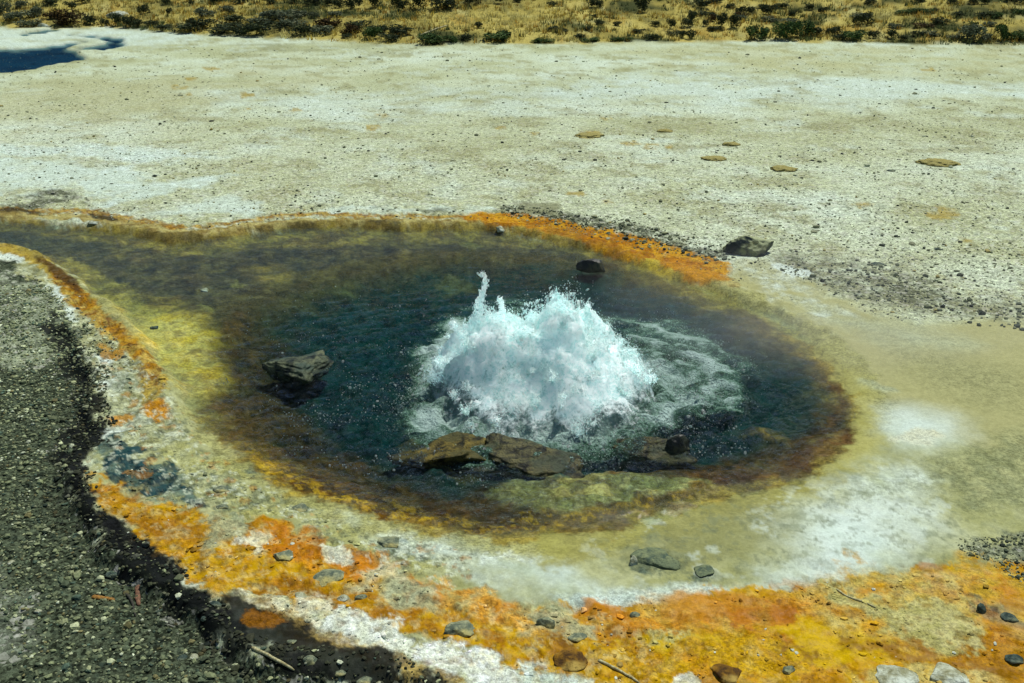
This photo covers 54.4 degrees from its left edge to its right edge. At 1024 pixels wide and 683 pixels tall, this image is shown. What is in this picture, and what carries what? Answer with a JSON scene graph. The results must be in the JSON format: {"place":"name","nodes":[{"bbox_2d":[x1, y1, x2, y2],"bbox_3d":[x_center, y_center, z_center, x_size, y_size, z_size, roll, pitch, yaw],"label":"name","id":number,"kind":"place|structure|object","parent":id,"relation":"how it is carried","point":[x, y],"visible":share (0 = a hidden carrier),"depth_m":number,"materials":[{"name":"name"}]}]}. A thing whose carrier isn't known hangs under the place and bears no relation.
{"place":"outdoors","nodes":[
{"label":"outdoors","id":0,"kind":"place"},
{"bbox_2d":[0,284,446,682],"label":"gravel","id":1,"kind":"structure","parent":0,"point":[127,625],"depth_m":3.04,"materials":[{"name":"gravel"}]},
{"bbox_2d":[134,585,140,605],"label":"leaf","id":2,"kind":"object","parent":1,"relation":"on","point":[138,597],"visible":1,"depth_m":2.84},
{"bbox_2d":[0,0,1023,682],"bbox_3d":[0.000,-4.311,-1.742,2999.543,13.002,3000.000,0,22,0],"label":"ground","id":3,"kind":"structure","parent":0,"point":[914,464],"depth_m":4.84,"materials":[{"name":"stone"}]},
{"bbox_2d":[0,2,11,14],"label":"shrub","id":4,"kind":"object","parent":3,"relation":"on","point":[3,9],"visible":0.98,"depth_m":21.86,"materials":[{"name":"green plant"}]},
{"bbox_2d":[2,11,27,20],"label":"shrub","id":5,"kind":"object","parent":3,"relation":"on","point":[10,15],"visible":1,"depth_m":21.14,"materials":[{"name":"green plant"}]},
{"bbox_2d":[12,0,29,8],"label":"shrub","id":6,"kind":"object","parent":3,"relation":"on","point":[19,4],"visible":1,"depth_m":22.47,"materials":[{"name":"green plant"}]},
{"bbox_2d":[14,18,41,26],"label":"shrub","id":7,"kind":"object","parent":3,"relation":"on","point":[22,22],"visible":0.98,"depth_m":20.65,"materials":[{"name":"green plant"}]},
{"bbox_2d":[21,6,43,17],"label":"shrub","id":8,"kind":"object","parent":3,"relation":"on","point":[33,10],"visible":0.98,"depth_m":21.44,"materials":[{"name":"green plant"}]},
{"bbox_2d":[39,0,58,5],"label":"shrub","id":9,"kind":"object","parent":3,"relation":"on","point":[50,2],"visible":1,"depth_m":22.52,"materials":[{"name":"green plant"}]},
{"bbox_2d":[49,8,85,25],"bbox_3d":[-9.259,-6.746,20.716,0.673,0.368,0.928,-18,28,-37],"label":"shrub","id":10,"kind":"object","parent":3,"relation":"on","point":[64,20],"visible":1,"depth_m":20.66,"materials":[{"name":"brown plant"}]},
{"bbox_2d":[80,14,99,24],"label":"shrub","id":11,"kind":"object","parent":3,"relation":"on","point":[87,18],"visible":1,"depth_m":20.80,"materials":[{"name":"green plant"}]},
{"bbox_2d":[91,595,114,600],"bbox_3d":[-1.162,0.729,2.828,0.073,0.012,0.019,6,23,14],"label":"wood chip","id":12,"kind":"object","parent":3,"relation":"on","point":[98,597],"visible":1,"depth_m":2.82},
{"bbox_2d":[109,12,121,23],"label":"shrub","id":13,"kind":"object","parent":3,"relation":"on","point":[116,18],"visible":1,"depth_m":20.60,"materials":[{"name":"green plant"}]},
{"bbox_2d":[120,15,134,26],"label":"shrub","id":14,"kind":"object","parent":3,"relation":"on","point":[126,20],"visible":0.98,"depth_m":20.32,"materials":[{"name":"green plant"}]},
{"bbox_2d":[136,4,149,13],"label":"shrub","id":15,"kind":"object","parent":3,"relation":"on","point":[143,8],"visible":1,"depth_m":21.33,"materials":[{"name":"green plant"}]},
{"bbox_2d":[153,24,175,29],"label":"shrub","id":16,"kind":"object","parent":3,"relation":"on","point":[165,26],"visible":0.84,"depth_m":19.63,"materials":[{"name":"green plant"}]},
{"bbox_2d":[167,23,201,31],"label":"shrub","id":17,"kind":"object","parent":3,"relation":"on","point":[186,26],"visible":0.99,"depth_m":19.28,"materials":[{"name":"green plant"}]},
{"bbox_2d":[191,18,216,26],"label":"shrub","id":18,"kind":"object","parent":3,"relation":"on","point":[198,22],"visible":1,"depth_m":19.40,"materials":[{"name":"green plant"}]},
{"bbox_2d":[193,6,215,15],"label":"shrub","id":19,"kind":"object","parent":3,"relation":"on","point":[201,13],"visible":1,"depth_m":20.29,"materials":[{"name":"green plant"}]},
{"bbox_2d":[213,485,228,492],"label":"stone","id":20,"kind":"object","parent":3,"relation":"on","point":[220,488],"visible":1,"depth_m":3.31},
{"bbox_2d":[208,21,243,33],"bbox_3d":[-5.443,-5.989,19.027,0.697,0.233,0.873,4,22,11],"label":"shrub","id":21,"kind":"object","parent":3,"relation":"on","point":[224,27],"visible":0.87,"depth_m":18.93,"materials":[{"name":"green plant"}]},
{"bbox_2d":[217,5,235,12],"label":"shrub","id":22,"kind":"object","parent":3,"relation":"on","point":[227,8],"visible":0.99,"depth_m":20.58,"materials":[{"name":"green plant"}]},
{"bbox_2d":[214,14,246,23],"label":"shrub","id":23,"kind":"object","parent":3,"relation":"on","point":[230,18],"visible":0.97,"depth_m":19.65,"materials":[{"name":"green plant"}]},
{"bbox_2d":[230,25,251,35],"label":"shrub","id":24,"kind":"object","parent":3,"relation":"on","point":[240,28],"visible":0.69,"depth_m":18.69,"materials":[{"name":"green plant"}]},
{"bbox_2d":[246,17,270,22],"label":"shrub","id":25,"kind":"object","parent":3,"relation":"on","point":[258,20],"visible":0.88,"depth_m":19.36,"materials":[{"name":"green plant"}]},
{"bbox_2d":[242,20,281,32],"bbox_3d":[-4.685,-5.913,18.687,0.822,0.220,0.518,-15,27,-33],"label":"shrub","id":26,"kind":"object","parent":3,"relation":"on","point":[257,27],"visible":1,"depth_m":18.59,"materials":[{"name":"green plant"}]},
{"bbox_2d":[251,646,294,670],"bbox_3d":[-0.611,0.807,2.537,0.144,0.021,0.011,13,25,29],"label":"twig","id":27,"kind":"object","parent":3,"relation":"on","point":[268,655],"visible":1,"depth_m":2.53,"materials":[{"name":"brown wood"}]},
{"bbox_2d":[253,8,306,20],"bbox_3d":[-4.590,-6.471,19.729,1.079,0.252,0.637,-1,22,-3],"label":"shrub","id":28,"kind":"object","parent":3,"relation":"on","point":[278,14],"visible":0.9,"depth_m":19.64,"materials":[{"name":"green plant"}]},
{"bbox_2d":[273,550,293,560],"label":"stone","id":29,"kind":"object","parent":3,"relation":"on","point":[286,555],"visible":1,"depth_m":2.93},
{"bbox_2d":[270,19,307,28],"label":"shrub","id":30,"kind":"object","parent":3,"relation":"on","point":[285,23],"visible":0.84,"depth_m":18.91,"materials":[{"name":"green plant"}]},
{"bbox_2d":[292,503,306,511],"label":"stone","id":31,"kind":"object","parent":3,"relation":"on","point":[301,507],"visible":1,"depth_m":3.20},
{"bbox_2d":[288,24,311,35],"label":"shrub","id":32,"kind":"object","parent":3,"relation":"on","point":[303,28],"visible":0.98,"depth_m":18.42,"materials":[{"name":"green plant"}]},
{"bbox_2d":[303,655,316,665],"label":"stone","id":33,"kind":"object","parent":3,"relation":"on","point":[310,659],"visible":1,"depth_m":2.52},
{"bbox_2d":[310,24,333,34],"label":"shrub","id":34,"kind":"object","parent":3,"relation":"on","point":[328,29],"visible":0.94,"depth_m":18.45,"materials":[{"name":"green plant"}]},
{"bbox_2d":[313,17,342,26],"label":"shrub","id":35,"kind":"object","parent":3,"relation":"on","point":[325,22],"visible":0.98,"depth_m":18.88,"materials":[{"name":"green plant"}]},
{"bbox_2d":[313,569,343,586],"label":"stone","id":36,"kind":"object","parent":3,"relation":"on","point":[324,577],"visible":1,"depth_m":2.86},
{"bbox_2d":[332,0,344,7],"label":"shrub","id":37,"kind":"object","parent":3,"relation":"on","point":[337,2],"visible":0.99,"depth_m":20.93,"materials":[{"name":"green plant"}]},
{"bbox_2d":[337,594,349,601],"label":"stone","id":38,"kind":"object","parent":3,"relation":"on","point":[343,598],"visible":1,"depth_m":2.77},
{"bbox_2d":[343,0,355,8],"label":"shrub","id":39,"kind":"object","parent":3,"relation":"on","point":[350,3],"visible":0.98,"depth_m":20.65,"materials":[{"name":"green plant"}]},
{"bbox_2d":[339,23,360,34],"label":"shrub","id":40,"kind":"object","parent":3,"relation":"on","point":[350,28],"visible":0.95,"depth_m":18.30,"materials":[{"name":"brown plant"}]},
{"bbox_2d":[344,19,371,28],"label":"shrub","id":41,"kind":"object","parent":3,"relation":"on","point":[360,24],"visible":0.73,"depth_m":18.55,"materials":[{"name":"green plant"}]},
{"bbox_2d":[356,676,371,682],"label":"stone","id":42,"kind":"object","parent":3,"relation":"on","point":[366,679],"visible":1,"depth_m":2.50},
{"bbox_2d":[362,26,382,37],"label":"shrub","id":43,"kind":"object","parent":3,"relation":"on","point":[371,32],"visible":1,"depth_m":17.72,"materials":[{"name":"green plant"}]},
{"bbox_2d":[377,536,398,547],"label":"stone","id":44,"kind":"object","parent":3,"relation":"on","point":[389,542],"visible":1,"depth_m":3.01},
{"bbox_2d":[377,33,400,39],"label":"shrub","id":45,"kind":"object","parent":3,"relation":"on","point":[395,36],"visible":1,"depth_m":17.46,"materials":[{"name":"green plant"}]},
{"bbox_2d":[383,23,414,34],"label":"shrub","id":46,"kind":"object","parent":3,"relation":"on","point":[396,30],"visible":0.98,"depth_m":17.79,"materials":[{"name":"green plant"}]},
{"bbox_2d":[397,0,407,9],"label":"shrub","id":47,"kind":"object","parent":3,"relation":"on","point":[402,5],"visible":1,"depth_m":20.13,"materials":[{"name":"green plant"}]},
{"bbox_2d":[408,0,426,8],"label":"shrub","id":48,"kind":"object","parent":3,"relation":"on","point":[418,3],"visible":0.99,"depth_m":20.21,"materials":[{"name":"green plant"}]},
{"bbox_2d":[416,32,444,43],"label":"shrub","id":49,"kind":"object","parent":3,"relation":"on","point":[433,37],"visible":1,"depth_m":17.25,"materials":[{"name":"green plant"}]},
{"bbox_2d":[387,431,490,468],"bbox_3d":[-0.245,0.421,3.623,0.417,0.123,0.199,0,22,0],"label":"rock","id":50,"kind":"object","parent":3,"relation":"on","point":[456,447],"visible":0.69,"depth_m":3.57,"materials":[{"name":"brown stone"}]},
{"bbox_2d":[429,0,457,8],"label":"shrub","id":51,"kind":"object","parent":3,"relation":"on","point":[446,3],"visible":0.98,"depth_m":20.11,"materials":[{"name":"green plant"}]},
{"bbox_2d":[442,35,457,42],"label":"shrub","id":52,"kind":"object","parent":3,"relation":"on","point":[452,39],"visible":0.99,"depth_m":17.39,"materials":[{"name":"green plant"}]},
{"bbox_2d":[443,620,474,636],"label":"stone","id":53,"kind":"object","parent":3,"relation":"on","point":[464,628],"visible":1,"depth_m":2.63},
{"bbox_2d":[450,462,503,472],"bbox_3d":[-0.114,0.445,3.549,0.223,0.028,0.074,0,22,0],"label":"rock","id":54,"kind":"object","parent":3,"relation":"on","point":[465,469],"visible":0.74,"depth_m":3.53,"materials":[{"name":"stone"}]},
{"bbox_2d":[482,30,510,40],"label":"shrub","id":55,"kind":"object","parent":3,"relation":"on","point":[497,35],"visible":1,"depth_m":17.51,"materials":[{"name":"green plant"}]},
{"bbox_2d":[0,47,1023,396],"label":"grit","id":56,"kind":"object","parent":3,"relation":"on","point":[610,185],"visible":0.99,"depth_m":7.29,"materials":[{"name":"gravel"}]},
{"bbox_2d":[477,433,584,480],"bbox_3d":[0.069,0.448,3.562,0.415,0.150,0.201,8,23,19],"label":"rock","id":57,"kind":"object","parent":3,"relation":"on","point":[513,452],"visible":0.84,"depth_m":3.52,"materials":[{"name":"brown stone"}]},
{"bbox_2d":[46,276,1021,682],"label":"crust crumbs","id":58,"kind":"object","parent":3,"relation":"on","point":[382,634],"visible":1,"depth_m":2.74,"materials":[{"name":"stone"}]},
{"bbox_2d":[532,37,554,42],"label":"shrub","id":59,"kind":"object","parent":3,"relation":"on","point":[542,40],"visible":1,"depth_m":17.53,"materials":[{"name":"green plant"}]},
{"bbox_2d":[536,617,554,628],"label":"stone","id":60,"kind":"object","parent":3,"relation":"on","point":[548,622],"visible":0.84,"depth_m":2.66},
{"bbox_2d":[553,650,587,671],"bbox_3d":[0.149,0.814,2.538,0.089,0.029,0.084,0,22,0],"label":"stone","id":61,"kind":"object","parent":3,"relation":"on","point":[570,660],"visible":1,"depth_m":2.53,"materials":[{"name":"stone"}]},
{"bbox_2d":[567,632,586,641],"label":"stone","id":62,"kind":"object","parent":3,"relation":"on","point":[576,637],"visible":1,"depth_m":2.62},
{"bbox_2d":[575,132,603,138],"bbox_3d":[0.711,-1.915,9.268,0.302,0.043,0.266,0,22,0],"label":"moss cushion","id":63,"kind":"object","parent":3,"relation":"on","point":[589,135],"visible":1,"depth_m":9.23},
{"bbox_2d":[598,659,639,682],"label":"twig","id":64,"kind":"object","parent":3,"relation":"on","point":[617,669],"visible":1,"depth_m":2.50,"materials":[{"name":"brown wood"}]},
{"bbox_2d":[634,0,650,10],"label":"shrub","id":65,"kind":"object","parent":3,"relation":"on","point":[642,4],"visible":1,"depth_m":20.27,"materials":[{"name":"green plant"}]},
{"bbox_2d":[643,33,659,40],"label":"shrub","id":66,"kind":"object","parent":3,"relation":"on","point":[651,36],"visible":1,"depth_m":17.82,"materials":[{"name":"green plant"}]},
{"bbox_2d":[610,436,697,469],"bbox_3d":[0.512,0.404,3.631,0.343,0.102,0.146,16,27,34],"label":"rock","id":67,"kind":"object","parent":3,"relation":"on","point":[653,450],"visible":0.84,"depth_m":3.60,"materials":[{"name":"brown stone"}]},
{"bbox_2d":[630,547,680,569],"bbox_3d":[0.431,0.643,2.958,0.153,0.025,0.098,9,24,21],"label":"stone","id":68,"kind":"object","parent":3,"relation":"on","point":[656,557],"visible":0.99,"depth_m":2.94,"materials":[{"name":"stone"}]},
{"bbox_2d":[666,434,689,452],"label":"rock","id":69,"kind":"object","parent":3,"relation":"on","point":[677,443],"visible":0.77,"depth_m":3.57,"materials":[{"name":"stone"}]},
{"bbox_2d":[680,17,693,26],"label":"shrub","id":70,"kind":"object","parent":3,"relation":"on","point":[688,21],"visible":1,"depth_m":18.86,"materials":[{"name":"green plant"}]},
{"bbox_2d":[685,29,696,38],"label":"shrub","id":71,"kind":"object","parent":3,"relation":"on","point":[689,32],"visible":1,"depth_m":17.95,"materials":[{"name":"green plant"}]},
{"bbox_2d":[693,0,711,6],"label":"shrub","id":72,"kind":"object","parent":3,"relation":"on","point":[701,3],"visible":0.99,"depth_m":20.66,"materials":[{"name":"green plant"}]},
{"bbox_2d":[694,564,713,577],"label":"stone","id":73,"kind":"object","parent":3,"relation":"on","point":[704,570],"visible":1,"depth_m":2.89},
{"bbox_2d":[700,155,726,160],"bbox_3d":[1.682,-1.527,8.310,0.210,0.032,0.206,0,22,0],"label":"moss cushion","id":74,"kind":"object","parent":3,"relation":"on","point":[714,158],"visible":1,"depth_m":8.28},
{"bbox_2d":[717,12,728,25],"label":"shrub","id":75,"kind":"object","parent":3,"relation":"on","point":[721,19],"visible":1,"depth_m":18.63,"materials":[{"name":"green plant"}]},
{"bbox_2d":[710,663,741,682],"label":"stone","id":76,"kind":"object","parent":3,"relation":"on","point":[724,673],"visible":1,"depth_m":2.48,"materials":[{"name":"stone"}]},
{"bbox_2d":[728,13,741,26],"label":"shrub","id":77,"kind":"object","parent":3,"relation":"on","point":[734,19],"visible":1,"depth_m":18.59,"materials":[{"name":"green plant"}]},
{"bbox_2d":[722,235,773,256],"bbox_3d":[1.373,-0.524,5.825,0.291,0.200,0.144,7,23,18],"label":"rock","id":78,"kind":"object","parent":3,"relation":"on","point":[746,245],"visible":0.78,"depth_m":5.77,"materials":[{"name":"stone"}]},
{"bbox_2d":[746,24,767,39],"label":"shrub","id":79,"kind":"object","parent":3,"relation":"on","point":[752,31],"visible":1,"depth_m":17.84,"materials":[{"name":"green plant"}]},
{"bbox_2d":[500,204,1023,581],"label":"coarse grit","id":80,"kind":"object","parent":3,"relation":"on","point":[1020,542],"visible":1,"depth_m":5.29,"materials":[{"name":"gravel"}]},
{"bbox_2d":[760,3,779,12],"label":"shrub","id":81,"kind":"object","parent":3,"relation":"on","point":[765,9],"visible":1,"depth_m":19.94,"materials":[{"name":"green plant"}]},
{"bbox_2d":[771,20,793,38],"bbox_3d":[4.866,-5.614,17.893,0.391,0.324,0.423,12,25,27],"label":"shrub","id":82,"kind":"object","parent":3,"relation":"on","point":[781,29],"visible":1,"depth_m":17.81,"materials":[{"name":"green plant"}]},
{"bbox_2d":[770,165,797,171],"bbox_3d":[2.167,-1.380,7.946,0.216,0.040,0.220,0,22,0],"label":"moss cushion","id":83,"kind":"object","parent":3,"relation":"on","point":[783,168],"visible":1,"depth_m":7.90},
{"bbox_2d":[782,666,794,674],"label":"stone","id":84,"kind":"object","parent":3,"relation":"on","point":[788,670],"visible":1,"depth_m":2.49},
{"bbox_2d":[789,21,803,36],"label":"shrub","id":85,"kind":"object","parent":3,"relation":"on","point":[797,26],"visible":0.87,"depth_m":17.92,"materials":[{"name":"green plant"}]},
{"bbox_2d":[797,20,815,34],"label":"shrub","id":86,"kind":"object","parent":3,"relation":"on","point":[809,26],"visible":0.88,"depth_m":18.06,"materials":[{"name":"green plant"}]},
{"bbox_2d":[824,25,841,34],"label":"shrub","id":87,"kind":"object","parent":3,"relation":"on","point":[836,29],"visible":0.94,"depth_m":18.17,"materials":[{"name":"green plant"}]},
{"bbox_2d":[843,29,866,40],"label":"shrub","id":88,"kind":"object","parent":3,"relation":"on","point":[853,35],"visible":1,"depth_m":17.66,"materials":[{"name":"green plant"}]},
{"bbox_2d":[836,589,875,607],"bbox_3d":[0.951,0.714,2.765,0.014,0.014,0.125,-17,28,-36],"label":"twig","id":89,"kind":"object","parent":3,"relation":"on","point":[841,592],"visible":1,"depth_m":2.77,"materials":[{"name":"brown wood"}]},
{"bbox_2d":[851,11,875,24],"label":"shrub","id":90,"kind":"object","parent":3,"relation":"on","point":[857,18],"visible":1,"depth_m":18.77,"materials":[{"name":"green plant"}]},
{"bbox_2d":[866,30,882,38],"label":"shrub","id":91,"kind":"object","parent":3,"relation":"on","point":[873,34],"visible":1,"depth_m":17.86,"materials":[{"name":"green plant"}]},
{"bbox_2d":[883,28,897,37],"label":"shrub","id":92,"kind":"object","parent":3,"relation":"on","point":[891,32],"visible":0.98,"depth_m":17.78,"materials":[{"name":"green plant"}]},
{"bbox_2d":[875,664,918,682],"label":"stone","id":93,"kind":"object","parent":3,"relation":"on","point":[890,674],"visible":1,"depth_m":2.47,"materials":[{"name":"stone"}]},
{"bbox_2d":[907,8,935,12],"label":"shrub","id":94,"kind":"object","parent":3,"relation":"on","point":[922,9],"visible":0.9,"depth_m":19.66,"materials":[{"name":"green plant"}]},
{"bbox_2d":[913,22,935,27],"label":"shrub","id":95,"kind":"object","parent":3,"relation":"on","point":[920,24],"visible":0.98,"depth_m":18.42,"materials":[{"name":"green plant"}]},
{"bbox_2d":[914,158,960,166],"bbox_3d":[3.484,-1.458,8.143,0.316,0.056,0.317,-14,26,-31],"label":"moss cushion","id":96,"kind":"object","parent":3,"relation":"on","point":[936,162],"visible":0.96,"depth_m":8.09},
{"bbox_2d":[930,16,949,24],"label":"shrub","id":97,"kind":"object","parent":3,"relation":"on","point":[942,19],"visible":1,"depth_m":18.50,"materials":[{"name":"green plant"}]},
{"bbox_2d":[930,662,969,682],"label":"stone","id":98,"kind":"object","parent":3,"relation":"on","point":[945,672],"visible":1,"depth_m":2.47,"materials":[{"name":"stone"}]},
{"bbox_2d":[958,23,987,40],"bbox_3d":[8.064,-5.416,17.415,0.506,0.299,0.535,-1,22,-1],"label":"shrub","id":99,"kind":"object","parent":3,"relation":"on","point":[969,31],"visible":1,"depth_m":17.33,"materials":[{"name":"green plant"}]},
{"bbox_2d":[977,603,986,612],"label":"stone","id":100,"kind":"object","parent":3,"relation":"on","point":[981,607],"visible":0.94,"depth_m":2.71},
{"bbox_2d":[976,33,992,41],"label":"shrub","id":101,"kind":"object","parent":3,"relation":"on","point":[986,36],"visible":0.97,"depth_m":17.39,"materials":[{"name":"green plant"}]},
{"bbox_2d":[992,23,1008,39],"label":"shrub","id":102,"kind":"object","parent":3,"relation":"on","point":[1004,34],"visible":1,"depth_m":17.34,"materials":[{"name":"green plant"}]},
{"bbox_2d":[1000,612,1018,622],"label":"stone","id":103,"kind":"object","parent":3,"relation":"on","point":[1007,617],"visible":1,"depth_m":2.67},
{"bbox_2d":[1005,654,1023,664],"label":"stone","id":104,"kind":"object","parent":3,"relation":"on","point":[1013,659],"visible":1,"depth_m":2.52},
{"bbox_2d":[1007,30,1023,39],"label":"shrub","id":105,"kind":"object","parent":3,"relation":"on","point":[1019,34],"visible":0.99,"depth_m":17.34,"materials":[{"name":"green plant"}]},
{"bbox_2d":[0,0,1023,45],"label":"grass","id":106,"kind":"structure","parent":0,"point":[414,16],"depth_m":19.54,"materials":[{"name":"plant"}]},
{"bbox_2d":[174,249,853,525],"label":"water","id":107,"kind":"structure","parent":0,"point":[431,424],"depth_m":3.97,"materials":[{"name":"liquid"}]},
{"bbox_2d":[262,350,333,384],"bbox_3d":[-0.909,0.107,4.332,0.274,0.111,0.273,15,26,33],"label":"rock","id":108,"kind":"object","parent":107,"relation":"in","point":[302,369],"visible":0.99,"depth_m":4.25,"materials":[{"name":"stone"}]},
{"bbox_2d":[223,271,766,488],"bbox_3d":[-0.116,-0.142,4.327,2.234,0.517,2.495,-11,24,-25],"label":"bubbling spring","id":109,"kind":"object","parent":107,"relation":"on","point":[565,359],"visible":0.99,"depth_m":3.88,"materials":[{"name":"white liquid"}]},
{"bbox_2d":[576,259,605,272],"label":"rock","id":110,"kind":"object","parent":107,"relation":"on","point":[592,265],"visible":1,"depth_m":5.52,"materials":[{"name":"stone"}]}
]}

